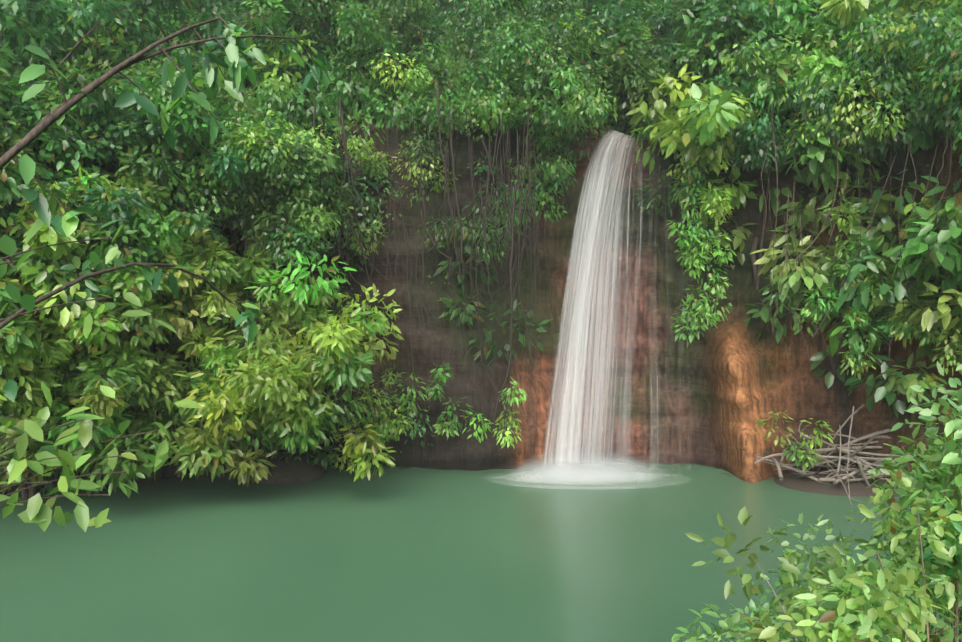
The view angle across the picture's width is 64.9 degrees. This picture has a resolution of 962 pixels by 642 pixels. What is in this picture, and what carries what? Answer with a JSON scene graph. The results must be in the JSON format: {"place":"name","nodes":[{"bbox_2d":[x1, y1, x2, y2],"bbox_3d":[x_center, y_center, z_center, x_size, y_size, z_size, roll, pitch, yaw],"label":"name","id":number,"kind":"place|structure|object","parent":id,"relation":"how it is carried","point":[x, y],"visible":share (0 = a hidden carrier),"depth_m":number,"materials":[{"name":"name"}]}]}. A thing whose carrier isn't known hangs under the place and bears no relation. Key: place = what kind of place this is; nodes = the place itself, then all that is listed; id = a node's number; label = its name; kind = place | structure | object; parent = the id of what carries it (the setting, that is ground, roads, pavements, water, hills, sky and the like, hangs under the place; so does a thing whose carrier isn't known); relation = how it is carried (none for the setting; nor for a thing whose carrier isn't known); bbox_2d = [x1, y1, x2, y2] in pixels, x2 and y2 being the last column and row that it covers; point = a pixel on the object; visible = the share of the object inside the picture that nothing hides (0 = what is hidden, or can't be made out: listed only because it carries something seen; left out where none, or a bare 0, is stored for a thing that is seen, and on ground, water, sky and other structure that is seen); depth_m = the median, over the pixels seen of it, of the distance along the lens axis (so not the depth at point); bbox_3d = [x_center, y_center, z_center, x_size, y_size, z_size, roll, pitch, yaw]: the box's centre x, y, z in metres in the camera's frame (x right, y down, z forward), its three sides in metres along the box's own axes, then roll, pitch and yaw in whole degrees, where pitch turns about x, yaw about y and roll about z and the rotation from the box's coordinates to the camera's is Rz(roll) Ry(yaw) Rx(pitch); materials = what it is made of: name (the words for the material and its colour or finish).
{"place":"outdoors","nodes":[
{"label":"outdoors","id":0,"kind":"place"},
{"bbox_2d":[0,17,330,401],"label":"overhanging branches","id":1,"kind":"object","parent":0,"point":[240,71],"visible":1,"depth_m":3.55,"materials":[{"name":"green plant"}]},
{"bbox_2d":[0,207,201,532],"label":"tree branch","id":2,"kind":"object","parent":1,"relation":"attached to","point":[38,511],"visible":1,"depth_m":3.30,"materials":[{"name":"green plant"}]},
{"bbox_2d":[54,0,676,131],"bbox_3d":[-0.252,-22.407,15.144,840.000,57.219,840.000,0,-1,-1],"label":"ground","id":3,"kind":"structure","parent":0,"point":[346,49],"depth_m":62.09,"materials":[{"name":"green plant"}]},
{"bbox_2d":[0,0,114,360],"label":"slender tree","id":4,"kind":"object","parent":3,"relation":"on","point":[52,133],"depth_m":13.90,"materials":[{"name":"green plant"}]},
{"bbox_2d":[2,0,117,84],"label":"tree","id":5,"kind":"object","parent":3,"relation":"on","point":[48,28],"depth_m":18.71,"materials":[{"name":"green plant"}]},
{"bbox_2d":[0,165,133,392],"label":"shrub","id":6,"kind":"object","parent":3,"relation":"on","point":[18,339],"depth_m":13.20,"materials":[{"name":"green plant"}]},
{"bbox_2d":[0,64,134,411],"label":"slender tree","id":7,"kind":"object","parent":3,"relation":"on","point":[47,160],"depth_m":13.86,"materials":[{"name":"green plant"}]},
{"bbox_2d":[0,153,167,286],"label":"shrub","id":8,"kind":"object","parent":3,"relation":"on","point":[100,206],"depth_m":13.60,"materials":[{"name":"green plant"}]},
{"bbox_2d":[0,277,210,498],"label":"shrub","id":9,"kind":"object","parent":3,"relation":"on","point":[101,404],"depth_m":13.77,"materials":[{"name":"green plant"}]},
{"bbox_2d":[0,36,231,391],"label":"tree","id":10,"kind":"object","parent":3,"relation":"on","point":[105,125],"depth_m":15.01,"materials":[{"name":"green plant"}]},
{"bbox_2d":[44,149,227,476],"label":"slender tree","id":11,"kind":"object","parent":3,"relation":"on","point":[168,220],"depth_m":14.15,"materials":[{"name":"green plant"}]},
{"bbox_2d":[33,106,250,392],"bbox_3d":[-10.355,-1.057,19.785,11.058,9.639,7.985,0,-1,-16],"label":"tree","id":12,"kind":"object","parent":3,"relation":"on","point":[234,236],"depth_m":18.49,"materials":[{"name":"green plant"}]},
{"bbox_2d":[7,180,278,478],"bbox_3d":[-6.665,1.828,15.460,4.578,9.232,5.338,0,-1,24],"label":"overhang tree","id":13,"kind":"object","parent":3,"relation":"on","point":[100,327],"depth_m":14.56,"materials":[{"name":"green plant"}]},
{"bbox_2d":[78,45,274,370],"bbox_3d":[-6.287,0.243,16.104,4.146,12.350,4.206,0,-1,42],"label":"slender tree","id":14,"kind":"object","parent":3,"relation":"on","point":[184,120],"depth_m":15.10,"materials":[{"name":"green plant"}]},
{"bbox_2d":[104,0,280,84],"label":"tree","id":15,"kind":"object","parent":3,"relation":"on","point":[224,6],"depth_m":27.99,"materials":[{"name":"green plant"}]},
{"bbox_2d":[78,0,411,124],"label":"tree","id":16,"kind":"object","parent":3,"relation":"on","point":[279,73],"depth_m":21.33,"materials":[{"name":"green plant"}]},
{"bbox_2d":[127,251,403,487],"bbox_3d":[-4.313,2.525,15.658,5.796,7.835,4.404,0,-1,26],"label":"overhang tree","id":17,"kind":"object","parent":3,"relation":"on","point":[243,429],"depth_m":14.75,"materials":[{"name":"green plant"}]},
{"bbox_2d":[194,125,365,458],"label":"slender tree","id":18,"kind":"object","parent":3,"relation":"on","point":[229,166],"depth_m":16.32,"materials":[{"name":"green plant"}]},
{"bbox_2d":[156,85,433,348],"bbox_3d":[-4.854,0.280,18.396,5.785,12.211,6.891,0,-1,32],"label":"tree","id":19,"kind":"object","parent":3,"relation":"on","point":[288,163],"depth_m":16.36,"materials":[{"name":"green plant"}]},
{"bbox_2d":[227,0,478,123],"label":"cliff top tree","id":20,"kind":"object","parent":3,"relation":"on","point":[352,9],"depth_m":20.08,"materials":[{"name":"green plant"}]},
{"bbox_2d":[191,81,551,365],"bbox_3d":[-3.711,-2.638,21.651,10.731,7.770,8.714,0,-1,-1],"label":"tree","id":21,"kind":"object","parent":3,"relation":"on","point":[446,301],"depth_m":18.67,"materials":[{"name":"green plant"}]},
{"bbox_2d":[279,0,564,119],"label":"tree","id":22,"kind":"object","parent":3,"relation":"on","point":[445,3],"depth_m":24.80,"materials":[{"name":"green plant"}]},
{"bbox_2d":[369,0,532,58],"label":"tree","id":23,"kind":"object","parent":3,"relation":"on","point":[439,5],"depth_m":28.64,"materials":[{"name":"green plant"}]},
{"bbox_2d":[299,16,612,285],"bbox_3d":[-0.910,-0.808,19.505,7.876,13.452,4.948,0,-1,25],"label":"cliff top tree","id":24,"kind":"object","parent":3,"relation":"on","point":[417,84],"depth_m":18.44,"materials":[{"name":"green plant"}]},
{"bbox_2d":[437,0,657,112],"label":"cliff top tree","id":25,"kind":"object","parent":3,"relation":"on","point":[505,8],"depth_m":19.14,"materials":[{"name":"green plant"}]},
{"bbox_2d":[489,0,681,125],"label":"tree","id":26,"kind":"object","parent":3,"relation":"on","point":[520,15],"depth_m":23.99,"materials":[{"name":"green plant"}]},
{"bbox_2d":[552,0,766,139],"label":"tree","id":27,"kind":"object","parent":3,"relation":"on","point":[659,19],"depth_m":20.14,"materials":[{"name":"green plant"}]},
{"bbox_2d":[647,0,751,85],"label":"tree","id":28,"kind":"object","parent":3,"relation":"on","point":[661,14],"depth_m":22.67,"materials":[{"name":"green plant"}]},
{"bbox_2d":[574,0,842,215],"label":"tree","id":29,"kind":"object","parent":3,"relation":"on","point":[626,60],"depth_m":18.99,"materials":[{"name":"green plant"}]},
{"bbox_2d":[626,32,888,289],"bbox_3d":[6.815,-0.214,18.685,6.584,13.108,7.166,0,-1,-1],"label":"tree","id":30,"kind":"object","parent":3,"relation":"on","point":[663,108],"depth_m":17.47,"materials":[{"name":"green plant"}]},
{"bbox_2d":[673,0,862,87],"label":"tree","id":31,"kind":"object","parent":3,"relation":"on","point":[743,13],"depth_m":20.69,"materials":[{"name":"green plant"}]},
{"bbox_2d":[671,361,961,641],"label":"bush","id":32,"kind":"object","parent":3,"relation":"on","point":[931,562],"visible":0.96,"depth_m":4.07,"materials":[{"name":"green plant"}]},
{"bbox_2d":[743,102,961,418],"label":"tree","id":33,"kind":"object","parent":3,"relation":"on","point":[944,245],"depth_m":15.94,"materials":[{"name":"green plant"}]},
{"bbox_2d":[819,0,961,174],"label":"tree","id":34,"kind":"object","parent":3,"relation":"on","point":[861,9],"depth_m":16.66,"materials":[{"name":"green plant"}]},
{"bbox_2d":[0,460,961,641],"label":"pool water","id":35,"kind":"structure","parent":0,"point":[665,616],"depth_m":11.65,"materials":[{"name":"green liquid"}]},
{"bbox_2d":[485,446,692,489],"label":"fall mist","id":36,"kind":"structure","parent":35,"relation":"on","point":[572,476],"depth_m":17.22,"materials":[{"name":"white liquid"}]},
{"bbox_2d":[742,404,918,504],"bbox_3d":[8.893,2.769,17.120,6.154,1.942,3.893,0,-1,-11],"label":"driftwood pile","id":37,"kind":"object","parent":35,"relation":"on","point":[804,481],"depth_m":16.46,"materials":[{"name":"wood"}]},
{"bbox_2d":[3,64,961,498],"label":"cliff rock","id":38,"kind":"object","parent":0,"point":[781,382],"depth_m":19.17,"materials":[{"name":"brown stone"}]},
{"bbox_2d":[0,0,195,277],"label":"tree","id":39,"kind":"object","parent":38,"relation":"on","point":[31,9],"depth_m":15.31,"materials":[{"name":"green plant"}]},
{"bbox_2d":[0,0,310,129],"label":"tree","id":40,"kind":"object","parent":38,"relation":"on","point":[208,30],"depth_m":18.18,"materials":[{"name":"green plant"}]},
{"bbox_2d":[0,448,326,491],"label":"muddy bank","id":41,"kind":"object","parent":38,"relation":"on","point":[166,471],"depth_m":17.39,"materials":[{"name":"brown soil"}]},
{"bbox_2d":[0,0,961,234],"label":"shrubs","id":42,"kind":"object","parent":38,"relation":"on","point":[879,76],"depth_m":16.33,"materials":[{"name":"green plant"}]},
{"bbox_2d":[4,0,961,496],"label":"understorey shrubs","id":43,"kind":"object","parent":38,"relation":"on","point":[800,10],"depth_m":18.67,"materials":[{"name":"green plant"}]},
{"bbox_2d":[393,54,734,261],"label":"shrubs","id":44,"kind":"object","parent":38,"relation":"on","point":[549,173],"depth_m":18.83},
{"bbox_2d":[538,130,694,472],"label":"waterfall","id":45,"kind":"structure","parent":38,"relation":"on","point":[565,403],"depth_m":18.87,"materials":[{"name":"white liquid"}]},
{"bbox_2d":[277,65,961,459],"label":"hanging vines","id":46,"kind":"object","parent":38,"relation":"hanging from","point":[509,245],"depth_m":17.41,"materials":[{"name":"plant"}]},
{"bbox_2d":[283,125,961,472],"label":"rock face plants","id":47,"kind":"object","parent":38,"relation":"on","point":[906,333],"depth_m":17.32,"materials":[{"name":"green plant"}]}
]}

